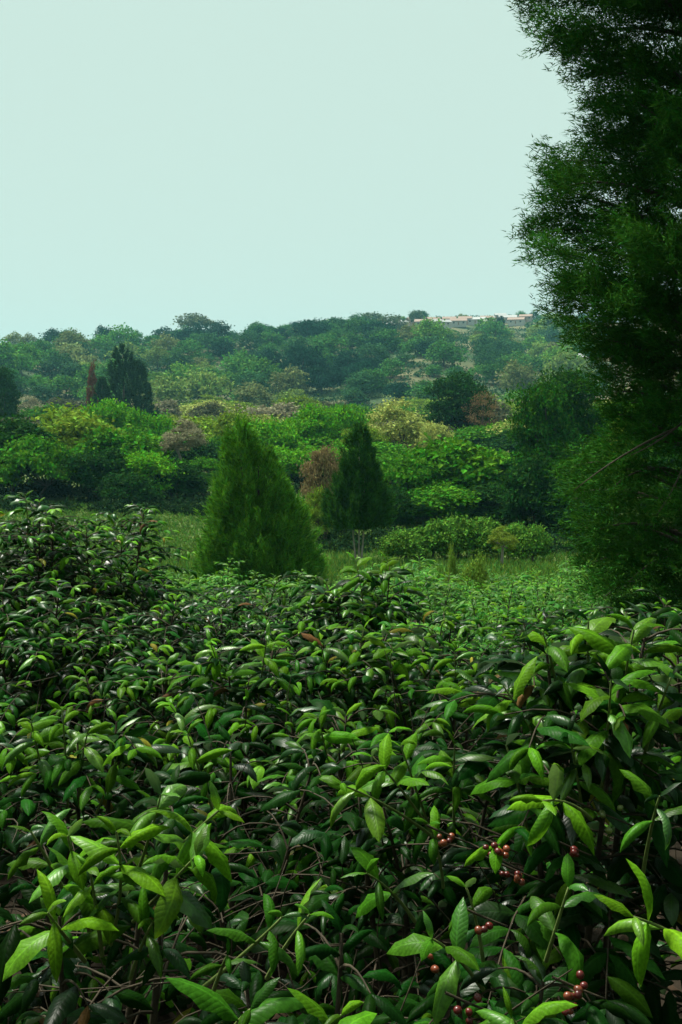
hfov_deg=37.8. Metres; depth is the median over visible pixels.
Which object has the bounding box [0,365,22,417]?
conifer tree
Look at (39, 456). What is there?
broadleaf tree
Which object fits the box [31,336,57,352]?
hillside tree
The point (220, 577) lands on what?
coffee bush
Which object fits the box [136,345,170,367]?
hillside tree
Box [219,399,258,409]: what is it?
valley tree
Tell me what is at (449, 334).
hillside tree
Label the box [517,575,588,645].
coffee bush
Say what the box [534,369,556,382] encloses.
hillside tree
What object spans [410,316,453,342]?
hillside tree
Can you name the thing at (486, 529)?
orchard tree
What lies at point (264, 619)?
coffee bush
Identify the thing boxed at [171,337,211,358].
hillside tree
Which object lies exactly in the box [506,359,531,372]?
hillside tree
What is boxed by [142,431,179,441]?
broadleaf tree
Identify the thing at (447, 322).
house
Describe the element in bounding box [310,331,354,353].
hillside tree
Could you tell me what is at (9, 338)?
hillside tree
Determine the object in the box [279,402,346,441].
broadleaf tree
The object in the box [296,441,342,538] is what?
broadleaf tree
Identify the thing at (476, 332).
hillside tree
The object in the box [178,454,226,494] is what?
broadleaf tree
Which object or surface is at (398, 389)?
hillside tree
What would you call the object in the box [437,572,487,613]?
coffee bush
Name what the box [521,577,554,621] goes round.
coffee bush
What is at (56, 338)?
hillside tree
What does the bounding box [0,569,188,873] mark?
coffee bush
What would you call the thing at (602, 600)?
coffee bush
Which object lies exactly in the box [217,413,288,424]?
valley tree
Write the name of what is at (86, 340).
hillside tree
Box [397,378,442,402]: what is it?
hillside tree
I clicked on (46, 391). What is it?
hillside tree
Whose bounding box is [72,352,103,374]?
hillside tree
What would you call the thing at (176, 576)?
coffee bush
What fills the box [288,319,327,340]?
hillside tree
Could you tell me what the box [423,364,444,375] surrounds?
hillside tree
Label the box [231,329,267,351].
hillside tree
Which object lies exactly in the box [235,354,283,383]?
hillside tree
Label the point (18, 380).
hillside tree
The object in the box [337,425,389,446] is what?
broadleaf tree
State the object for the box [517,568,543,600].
coffee bush
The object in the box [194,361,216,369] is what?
hillside tree
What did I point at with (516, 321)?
house
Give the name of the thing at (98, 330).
hillside tree
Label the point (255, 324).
hillside tree
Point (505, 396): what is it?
hillside tree
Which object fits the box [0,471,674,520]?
undergrowth
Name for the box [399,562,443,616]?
coffee bush
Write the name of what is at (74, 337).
hillside tree
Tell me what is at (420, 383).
hillside tree
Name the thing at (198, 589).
coffee bush
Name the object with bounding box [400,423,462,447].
valley tree
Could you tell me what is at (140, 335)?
hillside tree
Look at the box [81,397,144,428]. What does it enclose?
broadleaf tree
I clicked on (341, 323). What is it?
hillside tree
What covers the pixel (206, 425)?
valley tree
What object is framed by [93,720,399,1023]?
coffee bush
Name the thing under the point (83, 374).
hillside tree
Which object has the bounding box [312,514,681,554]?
undergrowth
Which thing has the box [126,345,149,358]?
hillside tree
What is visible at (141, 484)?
broadleaf tree
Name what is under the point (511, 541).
orchard tree
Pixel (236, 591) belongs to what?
coffee bush
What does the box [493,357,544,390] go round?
hillside tree
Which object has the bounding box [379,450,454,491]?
broadleaf tree
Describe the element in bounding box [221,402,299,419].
valley tree
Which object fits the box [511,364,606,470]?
broadleaf tree
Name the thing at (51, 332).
hillside tree
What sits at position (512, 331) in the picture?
hillside tree
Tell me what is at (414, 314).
hillside tree
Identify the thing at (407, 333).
hillside tree
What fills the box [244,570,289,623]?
coffee bush
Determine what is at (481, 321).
hillside tree
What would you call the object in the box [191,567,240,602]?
coffee bush
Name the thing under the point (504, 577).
coffee bush
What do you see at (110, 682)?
coffee bush
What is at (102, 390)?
conifer tree
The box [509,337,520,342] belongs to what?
hillside tree
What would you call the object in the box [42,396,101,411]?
valley tree
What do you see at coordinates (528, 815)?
coffee bush
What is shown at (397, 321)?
hillside tree
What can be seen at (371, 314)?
hillside tree
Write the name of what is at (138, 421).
broadleaf tree
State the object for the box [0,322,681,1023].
terrain
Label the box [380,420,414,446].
valley tree
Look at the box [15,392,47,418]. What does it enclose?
valley tree
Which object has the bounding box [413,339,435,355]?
hillside tree
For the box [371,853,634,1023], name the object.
coffee bush
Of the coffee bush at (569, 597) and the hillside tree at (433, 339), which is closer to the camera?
the coffee bush at (569, 597)
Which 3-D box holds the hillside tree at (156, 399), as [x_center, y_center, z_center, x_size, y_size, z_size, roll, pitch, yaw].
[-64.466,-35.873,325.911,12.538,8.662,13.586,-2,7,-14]
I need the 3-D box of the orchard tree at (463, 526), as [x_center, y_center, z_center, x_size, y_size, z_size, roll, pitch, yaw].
[5.926,1.277,50.431,2.841,2.708,3.068,2,7,20]
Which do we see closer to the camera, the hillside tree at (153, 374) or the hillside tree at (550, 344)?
the hillside tree at (153, 374)
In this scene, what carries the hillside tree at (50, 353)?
on the terrain at (676, 854)
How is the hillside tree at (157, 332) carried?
on the terrain at (676, 854)
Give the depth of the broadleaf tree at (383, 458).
98.56 m
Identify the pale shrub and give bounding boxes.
[444,540,459,611]
[455,546,493,608]
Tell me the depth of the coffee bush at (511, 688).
5.33 m
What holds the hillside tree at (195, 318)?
on the terrain at (676, 854)
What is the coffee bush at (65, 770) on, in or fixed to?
on the terrain at (676, 854)
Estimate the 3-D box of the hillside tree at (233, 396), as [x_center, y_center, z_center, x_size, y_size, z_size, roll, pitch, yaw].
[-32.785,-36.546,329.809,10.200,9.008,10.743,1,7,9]
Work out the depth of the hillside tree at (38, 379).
361.24 m
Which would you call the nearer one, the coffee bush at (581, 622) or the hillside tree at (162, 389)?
the coffee bush at (581, 622)
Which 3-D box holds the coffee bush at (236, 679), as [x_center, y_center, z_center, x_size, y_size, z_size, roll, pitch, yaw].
[-0.470,1.152,4.409,1.821,1.408,1.518,0,7,0]
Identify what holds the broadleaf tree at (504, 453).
on the terrain at (676, 854)
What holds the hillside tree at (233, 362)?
on the terrain at (676, 854)
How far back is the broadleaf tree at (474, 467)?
73.98 m
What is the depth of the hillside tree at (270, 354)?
412.48 m
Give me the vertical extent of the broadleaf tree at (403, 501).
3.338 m
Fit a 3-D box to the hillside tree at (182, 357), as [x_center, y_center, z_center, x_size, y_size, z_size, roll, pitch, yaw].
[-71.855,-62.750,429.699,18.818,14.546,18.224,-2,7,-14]
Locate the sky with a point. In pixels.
(275, 163)
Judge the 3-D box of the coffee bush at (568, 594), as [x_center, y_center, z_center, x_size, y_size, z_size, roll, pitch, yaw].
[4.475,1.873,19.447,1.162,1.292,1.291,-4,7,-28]
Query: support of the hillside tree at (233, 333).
on the terrain at (676, 854)
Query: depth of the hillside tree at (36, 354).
421.18 m
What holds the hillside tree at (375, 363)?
on the terrain at (676, 854)
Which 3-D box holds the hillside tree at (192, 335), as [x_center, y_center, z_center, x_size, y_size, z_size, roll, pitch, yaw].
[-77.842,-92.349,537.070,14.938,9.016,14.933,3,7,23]
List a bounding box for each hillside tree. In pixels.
[0,339,23,368]
[0,350,41,373]
[1,330,20,344]
[9,368,33,389]
[12,332,37,345]
[14,340,50,363]
[23,372,51,386]
[25,383,56,402]
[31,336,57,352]
[33,351,79,377]
[38,328,67,341]
[38,346,68,365]
[43,374,86,397]
[52,327,82,344]
[52,341,87,360]
[53,328,88,347]
[58,361,87,382]
[60,341,101,358]
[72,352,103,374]
[74,386,114,401]
[75,361,107,381]
[79,339,97,348]
[81,363,127,388]
[85,334,113,349]
[92,325,106,338]
[92,342,134,362]
[94,326,112,340]
[98,342,116,353]
[103,322,140,347]
[104,339,143,361]
[123,354,160,377]
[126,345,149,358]
[127,330,143,342]
[131,393,160,402]
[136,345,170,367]
[137,370,163,389]
[141,335,161,345]
[144,338,162,348]
[145,331,182,353]
[147,373,199,402]
[151,326,175,339]
[152,349,194,372]
[160,359,199,382]
[168,327,197,339]
[170,313,222,327]
[170,325,193,340]
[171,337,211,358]
[172,368,225,399]
[183,322,217,337]
[185,367,236,396]
[186,333,203,343]
[188,331,222,351]
[189,351,220,365]
[189,356,209,368]
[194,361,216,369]
[201,366,220,376]
[202,336,240,358]
[206,320,234,337]
[215,347,257,377]
[218,372,244,391]
[219,334,237,345]
[229,388,253,405]
[230,330,237,335]
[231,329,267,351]
[231,379,275,406]
[232,369,274,392]
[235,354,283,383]
[240,320,271,332]
[246,326,271,340]
[246,350,265,357]
[251,347,282,368]
[254,331,286,347]
[254,341,279,352]
[268,327,290,341]
[269,389,311,403]
[270,364,314,391]
[278,324,294,336]
[278,334,312,355]
[278,341,328,371]
[285,345,312,367]
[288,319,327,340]
[303,362,347,393]
[306,333,328,347]
[310,317,335,334]
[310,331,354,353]
[317,348,337,367]
[320,316,347,329]
[325,323,339,333]
[327,328,345,337]
[330,349,362,371]
[337,371,379,394]
[338,386,367,402]
[339,331,366,348]
[341,359,379,382]
[342,317,371,334]
[349,312,372,320]
[352,342,392,361]
[354,335,390,356]
[355,366,389,389]
[358,354,382,370]
[359,319,396,339]
[360,311,384,318]
[363,326,399,343]
[365,328,404,350]
[370,314,411,329]
[378,357,405,377]
[379,379,414,400]
[392,353,415,365]
[395,322,429,347]
[397,336,427,353]
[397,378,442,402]
[408,310,423,320]
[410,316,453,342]
[412,378,431,392]
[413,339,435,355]
[416,336,443,351]
[418,337,469,366]
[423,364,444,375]
[441,363,471,377]
[442,329,456,340]
[451,329,461,338]
[466,340,501,358]
[466,363,485,375]
[468,334,481,341]
[470,332,504,352]
[470,350,503,365]
[472,330,486,336]
[473,315,501,329]
[474,359,507,384]
[475,319,513,338]
[492,327,514,337]
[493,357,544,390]
[495,339,525,359]
[496,316,506,327]
[496,338,528,356]
[498,350,533,367]
[500,388,529,400]
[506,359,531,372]
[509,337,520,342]
[520,333,550,352]
[525,324,545,336]
[526,341,547,358]
[527,356,552,371]
[531,324,562,342]
[532,315,552,325]
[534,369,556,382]
[535,312,560,329]
[538,343,585,370]
[542,341,568,355]
[542,347,596,374]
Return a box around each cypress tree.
[190,414,332,589]
[319,419,399,559]
[502,0,681,660]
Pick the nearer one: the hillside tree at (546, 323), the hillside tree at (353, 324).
the hillside tree at (353, 324)
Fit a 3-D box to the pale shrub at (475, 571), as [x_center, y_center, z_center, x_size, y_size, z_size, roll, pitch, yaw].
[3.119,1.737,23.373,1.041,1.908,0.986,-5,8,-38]
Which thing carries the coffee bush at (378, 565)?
on the terrain at (676, 854)
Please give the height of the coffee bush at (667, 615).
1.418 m
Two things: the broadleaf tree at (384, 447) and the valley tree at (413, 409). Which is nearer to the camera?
the broadleaf tree at (384, 447)
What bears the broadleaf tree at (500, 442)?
on the terrain at (676, 854)
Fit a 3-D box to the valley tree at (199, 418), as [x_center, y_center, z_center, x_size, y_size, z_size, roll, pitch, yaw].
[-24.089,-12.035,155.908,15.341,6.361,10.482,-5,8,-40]
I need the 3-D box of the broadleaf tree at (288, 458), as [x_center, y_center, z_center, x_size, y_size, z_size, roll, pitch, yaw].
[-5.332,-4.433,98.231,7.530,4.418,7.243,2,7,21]
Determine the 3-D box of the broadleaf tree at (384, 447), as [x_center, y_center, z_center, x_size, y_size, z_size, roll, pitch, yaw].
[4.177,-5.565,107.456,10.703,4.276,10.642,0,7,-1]
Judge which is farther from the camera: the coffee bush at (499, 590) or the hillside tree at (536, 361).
the hillside tree at (536, 361)
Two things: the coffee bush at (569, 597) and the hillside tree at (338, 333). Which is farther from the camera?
the hillside tree at (338, 333)
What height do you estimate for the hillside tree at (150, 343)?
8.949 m
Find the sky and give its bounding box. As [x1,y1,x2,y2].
[0,0,681,343]
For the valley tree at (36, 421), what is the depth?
164.12 m
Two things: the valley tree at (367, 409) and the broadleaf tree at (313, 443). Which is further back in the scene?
the valley tree at (367, 409)
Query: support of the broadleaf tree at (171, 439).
on the terrain at (676, 854)
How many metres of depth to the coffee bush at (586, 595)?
14.74 m
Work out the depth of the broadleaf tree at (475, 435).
135.65 m
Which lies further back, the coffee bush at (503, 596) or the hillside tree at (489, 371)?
the hillside tree at (489, 371)
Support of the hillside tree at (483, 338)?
on the terrain at (676, 854)
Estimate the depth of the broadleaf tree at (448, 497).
68.24 m
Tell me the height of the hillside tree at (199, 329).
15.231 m
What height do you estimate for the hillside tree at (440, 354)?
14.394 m
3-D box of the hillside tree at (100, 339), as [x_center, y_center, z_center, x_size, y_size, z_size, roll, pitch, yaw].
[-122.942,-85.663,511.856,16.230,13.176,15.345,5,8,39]
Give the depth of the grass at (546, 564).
49.02 m
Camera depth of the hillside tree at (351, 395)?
337.47 m
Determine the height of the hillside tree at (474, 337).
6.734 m
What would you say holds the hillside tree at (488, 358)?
on the terrain at (676, 854)
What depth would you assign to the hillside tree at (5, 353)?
393.75 m
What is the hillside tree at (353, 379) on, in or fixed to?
on the terrain at (676, 854)
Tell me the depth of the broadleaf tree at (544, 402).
66.80 m
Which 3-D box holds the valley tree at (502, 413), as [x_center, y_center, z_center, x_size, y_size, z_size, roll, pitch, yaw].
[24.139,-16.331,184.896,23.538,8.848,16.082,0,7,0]
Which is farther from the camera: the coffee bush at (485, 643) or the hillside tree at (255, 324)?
the hillside tree at (255, 324)
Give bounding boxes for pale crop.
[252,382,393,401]
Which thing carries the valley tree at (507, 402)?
on the terrain at (676, 854)
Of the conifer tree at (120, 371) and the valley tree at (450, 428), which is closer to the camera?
the valley tree at (450, 428)
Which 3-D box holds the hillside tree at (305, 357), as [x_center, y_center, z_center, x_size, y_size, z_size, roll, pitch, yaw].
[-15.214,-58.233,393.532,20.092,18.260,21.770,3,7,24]
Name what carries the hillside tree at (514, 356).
on the terrain at (676, 854)
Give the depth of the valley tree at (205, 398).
307.51 m
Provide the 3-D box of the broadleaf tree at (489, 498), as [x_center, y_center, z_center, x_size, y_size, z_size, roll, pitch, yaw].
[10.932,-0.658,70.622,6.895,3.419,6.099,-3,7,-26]
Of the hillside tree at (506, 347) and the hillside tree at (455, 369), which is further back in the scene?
the hillside tree at (506, 347)
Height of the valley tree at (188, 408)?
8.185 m
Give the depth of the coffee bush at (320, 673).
4.51 m
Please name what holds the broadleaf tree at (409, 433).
on the terrain at (676, 854)
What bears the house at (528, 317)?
on the terrain at (676, 854)
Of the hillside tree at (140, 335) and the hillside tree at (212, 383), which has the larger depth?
the hillside tree at (140, 335)
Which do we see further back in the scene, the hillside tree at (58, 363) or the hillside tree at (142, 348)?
the hillside tree at (142, 348)
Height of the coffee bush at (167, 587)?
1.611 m
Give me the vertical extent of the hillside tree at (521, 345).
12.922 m
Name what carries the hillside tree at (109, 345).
on the terrain at (676, 854)
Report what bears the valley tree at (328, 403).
on the terrain at (676, 854)
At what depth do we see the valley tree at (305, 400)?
234.13 m
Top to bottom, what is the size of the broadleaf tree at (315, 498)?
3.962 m
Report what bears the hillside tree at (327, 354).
on the terrain at (676, 854)
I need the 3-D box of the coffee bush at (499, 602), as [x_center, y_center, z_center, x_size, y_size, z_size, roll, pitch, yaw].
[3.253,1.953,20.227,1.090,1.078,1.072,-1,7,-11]
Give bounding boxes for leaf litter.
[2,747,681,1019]
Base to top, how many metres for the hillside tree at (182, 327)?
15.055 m
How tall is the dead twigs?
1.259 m
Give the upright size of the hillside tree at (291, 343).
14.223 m
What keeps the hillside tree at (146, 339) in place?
on the terrain at (676, 854)
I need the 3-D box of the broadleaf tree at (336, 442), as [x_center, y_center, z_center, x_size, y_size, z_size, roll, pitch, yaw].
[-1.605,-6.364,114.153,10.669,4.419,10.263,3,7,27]
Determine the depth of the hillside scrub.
396.48 m
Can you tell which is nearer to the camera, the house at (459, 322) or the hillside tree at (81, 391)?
the hillside tree at (81, 391)
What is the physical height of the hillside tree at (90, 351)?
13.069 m
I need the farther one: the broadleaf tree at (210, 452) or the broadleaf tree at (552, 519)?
the broadleaf tree at (210, 452)
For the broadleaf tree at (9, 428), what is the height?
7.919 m
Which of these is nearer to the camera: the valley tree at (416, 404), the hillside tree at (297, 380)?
the valley tree at (416, 404)
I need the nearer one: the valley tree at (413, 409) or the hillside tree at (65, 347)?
the valley tree at (413, 409)
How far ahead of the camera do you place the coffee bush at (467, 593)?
21.77 m
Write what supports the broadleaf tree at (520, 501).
on the terrain at (676, 854)
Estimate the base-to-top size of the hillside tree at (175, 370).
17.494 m
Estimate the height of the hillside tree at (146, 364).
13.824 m
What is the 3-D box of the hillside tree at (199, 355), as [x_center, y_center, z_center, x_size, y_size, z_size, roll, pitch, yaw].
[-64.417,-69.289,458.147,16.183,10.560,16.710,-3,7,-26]
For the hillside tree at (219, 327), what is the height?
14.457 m
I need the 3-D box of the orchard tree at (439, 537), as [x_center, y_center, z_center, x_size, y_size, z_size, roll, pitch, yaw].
[4.610,1.431,49.419,3.183,2.517,2.948,3,7,22]
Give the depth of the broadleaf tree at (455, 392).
149.12 m
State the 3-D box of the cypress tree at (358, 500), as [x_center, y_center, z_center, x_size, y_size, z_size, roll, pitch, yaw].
[0.855,-0.829,46.237,3.955,7.110,3.824,0,7,0]
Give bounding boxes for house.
[406,317,418,325]
[414,319,432,326]
[433,319,451,328]
[450,318,466,327]
[458,316,471,323]
[466,317,485,324]
[494,313,506,317]
[498,315,517,322]
[507,317,525,325]
[519,314,532,321]
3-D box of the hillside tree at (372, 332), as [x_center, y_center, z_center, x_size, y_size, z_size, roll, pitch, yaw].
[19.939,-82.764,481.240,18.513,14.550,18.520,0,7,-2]
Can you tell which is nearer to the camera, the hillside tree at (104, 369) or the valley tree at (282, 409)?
the valley tree at (282, 409)
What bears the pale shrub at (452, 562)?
on the terrain at (676, 854)
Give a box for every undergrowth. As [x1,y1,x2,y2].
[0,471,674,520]
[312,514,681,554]
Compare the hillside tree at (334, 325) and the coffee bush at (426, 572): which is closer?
the coffee bush at (426, 572)
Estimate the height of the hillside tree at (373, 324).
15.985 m
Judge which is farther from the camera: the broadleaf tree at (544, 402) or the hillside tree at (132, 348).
the hillside tree at (132, 348)
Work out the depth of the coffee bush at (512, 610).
11.64 m
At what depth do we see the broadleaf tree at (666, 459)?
77.43 m
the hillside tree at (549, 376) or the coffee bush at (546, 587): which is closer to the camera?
the coffee bush at (546, 587)
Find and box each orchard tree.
[375,526,430,559]
[408,516,463,557]
[442,511,483,557]
[459,514,501,556]
[487,524,521,563]
[491,520,535,558]
[513,521,556,561]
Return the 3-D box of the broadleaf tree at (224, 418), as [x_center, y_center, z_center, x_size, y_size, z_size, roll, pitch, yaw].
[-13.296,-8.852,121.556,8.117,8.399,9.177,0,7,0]
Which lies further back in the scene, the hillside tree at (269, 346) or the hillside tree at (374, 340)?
the hillside tree at (269, 346)
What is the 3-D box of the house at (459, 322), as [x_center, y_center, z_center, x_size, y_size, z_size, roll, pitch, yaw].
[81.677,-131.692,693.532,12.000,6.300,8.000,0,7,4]
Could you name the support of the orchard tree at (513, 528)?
on the terrain at (676, 854)
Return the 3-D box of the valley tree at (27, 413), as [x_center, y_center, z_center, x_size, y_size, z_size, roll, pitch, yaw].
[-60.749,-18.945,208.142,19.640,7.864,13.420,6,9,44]
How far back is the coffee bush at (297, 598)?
7.94 m
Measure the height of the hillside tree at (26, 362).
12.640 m
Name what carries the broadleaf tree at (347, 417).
on the terrain at (676, 854)
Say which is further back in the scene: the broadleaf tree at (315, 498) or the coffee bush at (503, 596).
the broadleaf tree at (315, 498)
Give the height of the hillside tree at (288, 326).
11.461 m
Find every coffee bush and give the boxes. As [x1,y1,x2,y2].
[0,490,168,772]
[0,503,232,726]
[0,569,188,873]
[0,588,257,833]
[0,653,299,924]
[0,700,260,1023]
[0,764,334,1023]
[70,621,405,928]
[86,566,234,763]
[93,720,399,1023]
[103,879,439,1023]
[127,565,203,645]
[130,592,288,747]
[134,566,221,640]
[143,728,584,1023]
[151,699,500,1014]
[179,571,315,713]
[182,589,278,698]
[191,558,254,617]
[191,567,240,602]
[203,617,509,913]
[212,591,375,757]
[241,605,285,650]
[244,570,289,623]
[249,598,353,699]
[252,569,313,636]
[263,552,445,758]
[277,578,327,623]
[283,575,411,691]
[285,613,305,653]
[289,633,625,939]
[321,601,681,1023]
[329,583,410,634]
[340,606,520,770]
[353,562,395,604]
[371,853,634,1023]
[379,613,461,706]
[383,554,457,642]
[396,613,468,677]
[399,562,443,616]
[401,572,483,647]
[410,561,444,603]
[411,641,661,861]
[420,583,449,606]
[427,628,516,738]
[430,585,552,694]
[432,574,483,635]
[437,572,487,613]
[446,577,555,656]
[449,585,482,615]
[457,574,539,634]
[464,576,537,647]
[465,602,676,769]
[474,583,517,626]
[485,574,522,609]
[486,568,500,583]
[501,585,588,653]
[510,570,584,657]
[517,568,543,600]
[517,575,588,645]
[520,637,681,1023]
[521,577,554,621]
[534,573,550,600]
[536,576,591,629]
[546,577,648,638]
[547,584,583,620]
[547,587,681,805]
[548,558,587,606]
[565,620,644,713]
[568,562,610,606]
[586,593,631,616]
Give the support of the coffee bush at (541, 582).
on the terrain at (676, 854)
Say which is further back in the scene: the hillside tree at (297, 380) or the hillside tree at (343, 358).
the hillside tree at (343, 358)
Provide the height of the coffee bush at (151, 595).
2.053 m
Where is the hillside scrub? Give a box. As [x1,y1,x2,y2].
[4,315,608,407]
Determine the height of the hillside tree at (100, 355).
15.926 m
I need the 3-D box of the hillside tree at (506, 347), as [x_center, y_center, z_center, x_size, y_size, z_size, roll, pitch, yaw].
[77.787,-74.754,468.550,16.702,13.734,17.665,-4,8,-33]
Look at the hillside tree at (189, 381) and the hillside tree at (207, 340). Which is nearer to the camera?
the hillside tree at (189, 381)
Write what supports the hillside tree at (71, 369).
on the terrain at (676, 854)
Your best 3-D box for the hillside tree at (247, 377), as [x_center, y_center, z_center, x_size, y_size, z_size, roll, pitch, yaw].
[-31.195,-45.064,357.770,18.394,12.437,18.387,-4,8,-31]
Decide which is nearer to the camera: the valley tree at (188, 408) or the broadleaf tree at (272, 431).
the broadleaf tree at (272, 431)
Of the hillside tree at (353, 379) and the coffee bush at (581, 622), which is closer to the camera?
the coffee bush at (581, 622)
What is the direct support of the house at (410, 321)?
on the terrain at (676, 854)
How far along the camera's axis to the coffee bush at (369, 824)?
2.65 m
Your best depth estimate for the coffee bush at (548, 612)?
13.51 m
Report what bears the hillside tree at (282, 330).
on the terrain at (676, 854)
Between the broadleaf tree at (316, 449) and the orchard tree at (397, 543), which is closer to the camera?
the orchard tree at (397, 543)
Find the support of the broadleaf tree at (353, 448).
on the terrain at (676, 854)
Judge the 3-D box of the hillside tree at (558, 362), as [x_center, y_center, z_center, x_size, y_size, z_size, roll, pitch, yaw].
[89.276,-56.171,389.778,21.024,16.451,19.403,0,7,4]
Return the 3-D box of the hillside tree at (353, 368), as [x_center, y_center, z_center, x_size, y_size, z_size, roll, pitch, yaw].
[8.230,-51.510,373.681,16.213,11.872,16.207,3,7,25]
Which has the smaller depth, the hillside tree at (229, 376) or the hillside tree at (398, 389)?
the hillside tree at (398, 389)
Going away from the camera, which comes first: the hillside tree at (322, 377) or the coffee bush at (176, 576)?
the coffee bush at (176, 576)
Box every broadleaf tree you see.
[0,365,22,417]
[0,413,75,494]
[0,433,91,498]
[31,397,131,485]
[59,448,137,498]
[73,425,173,471]
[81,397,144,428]
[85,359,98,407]
[92,468,164,501]
[111,450,188,492]
[122,407,176,435]
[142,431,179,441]
[147,460,211,496]
[151,436,222,470]
[158,416,207,459]
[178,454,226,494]
[188,437,227,462]
[204,406,264,440]
[230,414,303,465]
[262,436,336,451]
[263,445,314,477]
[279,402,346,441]
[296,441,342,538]
[300,447,339,475]
[301,485,332,538]
[317,438,343,449]
[327,403,375,440]
[328,445,388,458]
[333,440,411,458]
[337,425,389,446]
[362,393,448,450]
[375,451,402,466]
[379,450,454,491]
[383,484,418,528]
[396,432,517,490]
[401,478,486,521]
[413,421,454,449]
[417,367,490,439]
[450,425,508,449]
[455,379,496,425]
[461,390,501,425]
[464,446,517,480]
[465,480,529,520]
[478,429,520,456]
[484,420,516,439]
[494,376,592,522]
[499,452,568,523]
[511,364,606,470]
[529,469,613,529]
[583,384,644,454]
[600,419,642,531]
[629,404,681,496]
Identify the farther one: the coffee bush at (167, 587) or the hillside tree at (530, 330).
the hillside tree at (530, 330)
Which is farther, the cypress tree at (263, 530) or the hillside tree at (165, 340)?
the hillside tree at (165, 340)
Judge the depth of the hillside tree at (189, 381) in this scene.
351.55 m
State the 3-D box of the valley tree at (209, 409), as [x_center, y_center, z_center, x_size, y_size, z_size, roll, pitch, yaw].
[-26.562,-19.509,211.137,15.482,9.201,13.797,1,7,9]
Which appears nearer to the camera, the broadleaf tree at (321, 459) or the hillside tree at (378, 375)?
the broadleaf tree at (321, 459)
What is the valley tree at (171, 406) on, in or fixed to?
on the terrain at (676, 854)
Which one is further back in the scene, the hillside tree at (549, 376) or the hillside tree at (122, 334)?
the hillside tree at (122, 334)
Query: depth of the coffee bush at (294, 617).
14.75 m
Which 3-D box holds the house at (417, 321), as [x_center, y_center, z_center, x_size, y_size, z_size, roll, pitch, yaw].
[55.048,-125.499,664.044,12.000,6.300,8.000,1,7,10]
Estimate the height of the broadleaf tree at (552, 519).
4.464 m
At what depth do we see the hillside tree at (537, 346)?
498.97 m
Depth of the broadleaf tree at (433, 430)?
115.10 m
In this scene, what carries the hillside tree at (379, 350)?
on the terrain at (676, 854)
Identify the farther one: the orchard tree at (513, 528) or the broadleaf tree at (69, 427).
the broadleaf tree at (69, 427)
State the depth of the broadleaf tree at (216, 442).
116.07 m
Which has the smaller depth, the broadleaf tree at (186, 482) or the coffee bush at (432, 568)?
the coffee bush at (432, 568)
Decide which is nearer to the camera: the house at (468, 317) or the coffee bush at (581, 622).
the coffee bush at (581, 622)
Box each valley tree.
[0,416,39,424]
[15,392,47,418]
[18,403,61,422]
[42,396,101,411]
[132,399,182,417]
[168,415,217,421]
[171,414,222,437]
[178,399,238,417]
[180,394,226,411]
[184,398,232,418]
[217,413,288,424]
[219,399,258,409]
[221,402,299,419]
[268,394,324,410]
[316,400,345,408]
[323,402,379,423]
[372,404,425,416]
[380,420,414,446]
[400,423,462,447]
[402,397,433,412]
[424,401,519,443]
[480,418,525,444]
[496,399,520,405]
[500,403,528,415]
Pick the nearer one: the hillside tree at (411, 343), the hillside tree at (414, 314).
the hillside tree at (411, 343)
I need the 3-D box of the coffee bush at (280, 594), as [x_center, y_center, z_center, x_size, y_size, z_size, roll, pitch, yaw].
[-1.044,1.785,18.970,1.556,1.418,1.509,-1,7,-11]
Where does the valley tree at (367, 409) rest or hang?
on the terrain at (676, 854)
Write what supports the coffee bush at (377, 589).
on the terrain at (676, 854)
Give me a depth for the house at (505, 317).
733.74 m
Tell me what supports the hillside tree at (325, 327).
on the terrain at (676, 854)
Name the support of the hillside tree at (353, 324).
on the terrain at (676, 854)
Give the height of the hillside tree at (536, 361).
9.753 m
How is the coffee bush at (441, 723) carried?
on the terrain at (676, 854)
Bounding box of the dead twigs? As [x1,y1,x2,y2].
[0,630,681,1023]
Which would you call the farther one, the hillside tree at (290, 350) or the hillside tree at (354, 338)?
the hillside tree at (354, 338)
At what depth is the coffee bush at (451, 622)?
6.69 m
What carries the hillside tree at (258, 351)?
on the terrain at (676, 854)
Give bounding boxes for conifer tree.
[88,376,110,411]
[105,343,151,415]
[122,358,160,416]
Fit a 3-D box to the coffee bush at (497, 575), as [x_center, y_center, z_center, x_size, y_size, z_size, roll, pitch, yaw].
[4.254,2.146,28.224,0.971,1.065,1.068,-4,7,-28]
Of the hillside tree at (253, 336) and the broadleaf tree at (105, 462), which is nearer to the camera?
the broadleaf tree at (105, 462)
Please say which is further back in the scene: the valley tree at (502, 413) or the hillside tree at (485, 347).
the hillside tree at (485, 347)
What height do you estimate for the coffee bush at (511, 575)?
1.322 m
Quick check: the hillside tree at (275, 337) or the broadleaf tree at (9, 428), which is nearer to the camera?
the broadleaf tree at (9, 428)
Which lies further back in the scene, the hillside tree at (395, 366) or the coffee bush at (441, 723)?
the hillside tree at (395, 366)
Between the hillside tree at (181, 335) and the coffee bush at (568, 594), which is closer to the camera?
the coffee bush at (568, 594)
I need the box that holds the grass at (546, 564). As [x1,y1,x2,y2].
[0,499,674,591]
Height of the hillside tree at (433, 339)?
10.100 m
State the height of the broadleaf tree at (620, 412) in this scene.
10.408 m
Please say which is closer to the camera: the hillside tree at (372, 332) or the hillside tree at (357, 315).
the hillside tree at (372, 332)
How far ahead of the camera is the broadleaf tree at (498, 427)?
137.34 m
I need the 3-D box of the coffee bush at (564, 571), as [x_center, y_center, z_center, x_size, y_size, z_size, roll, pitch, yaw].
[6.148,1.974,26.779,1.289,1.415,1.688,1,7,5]
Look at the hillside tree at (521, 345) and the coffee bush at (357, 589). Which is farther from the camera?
the hillside tree at (521, 345)

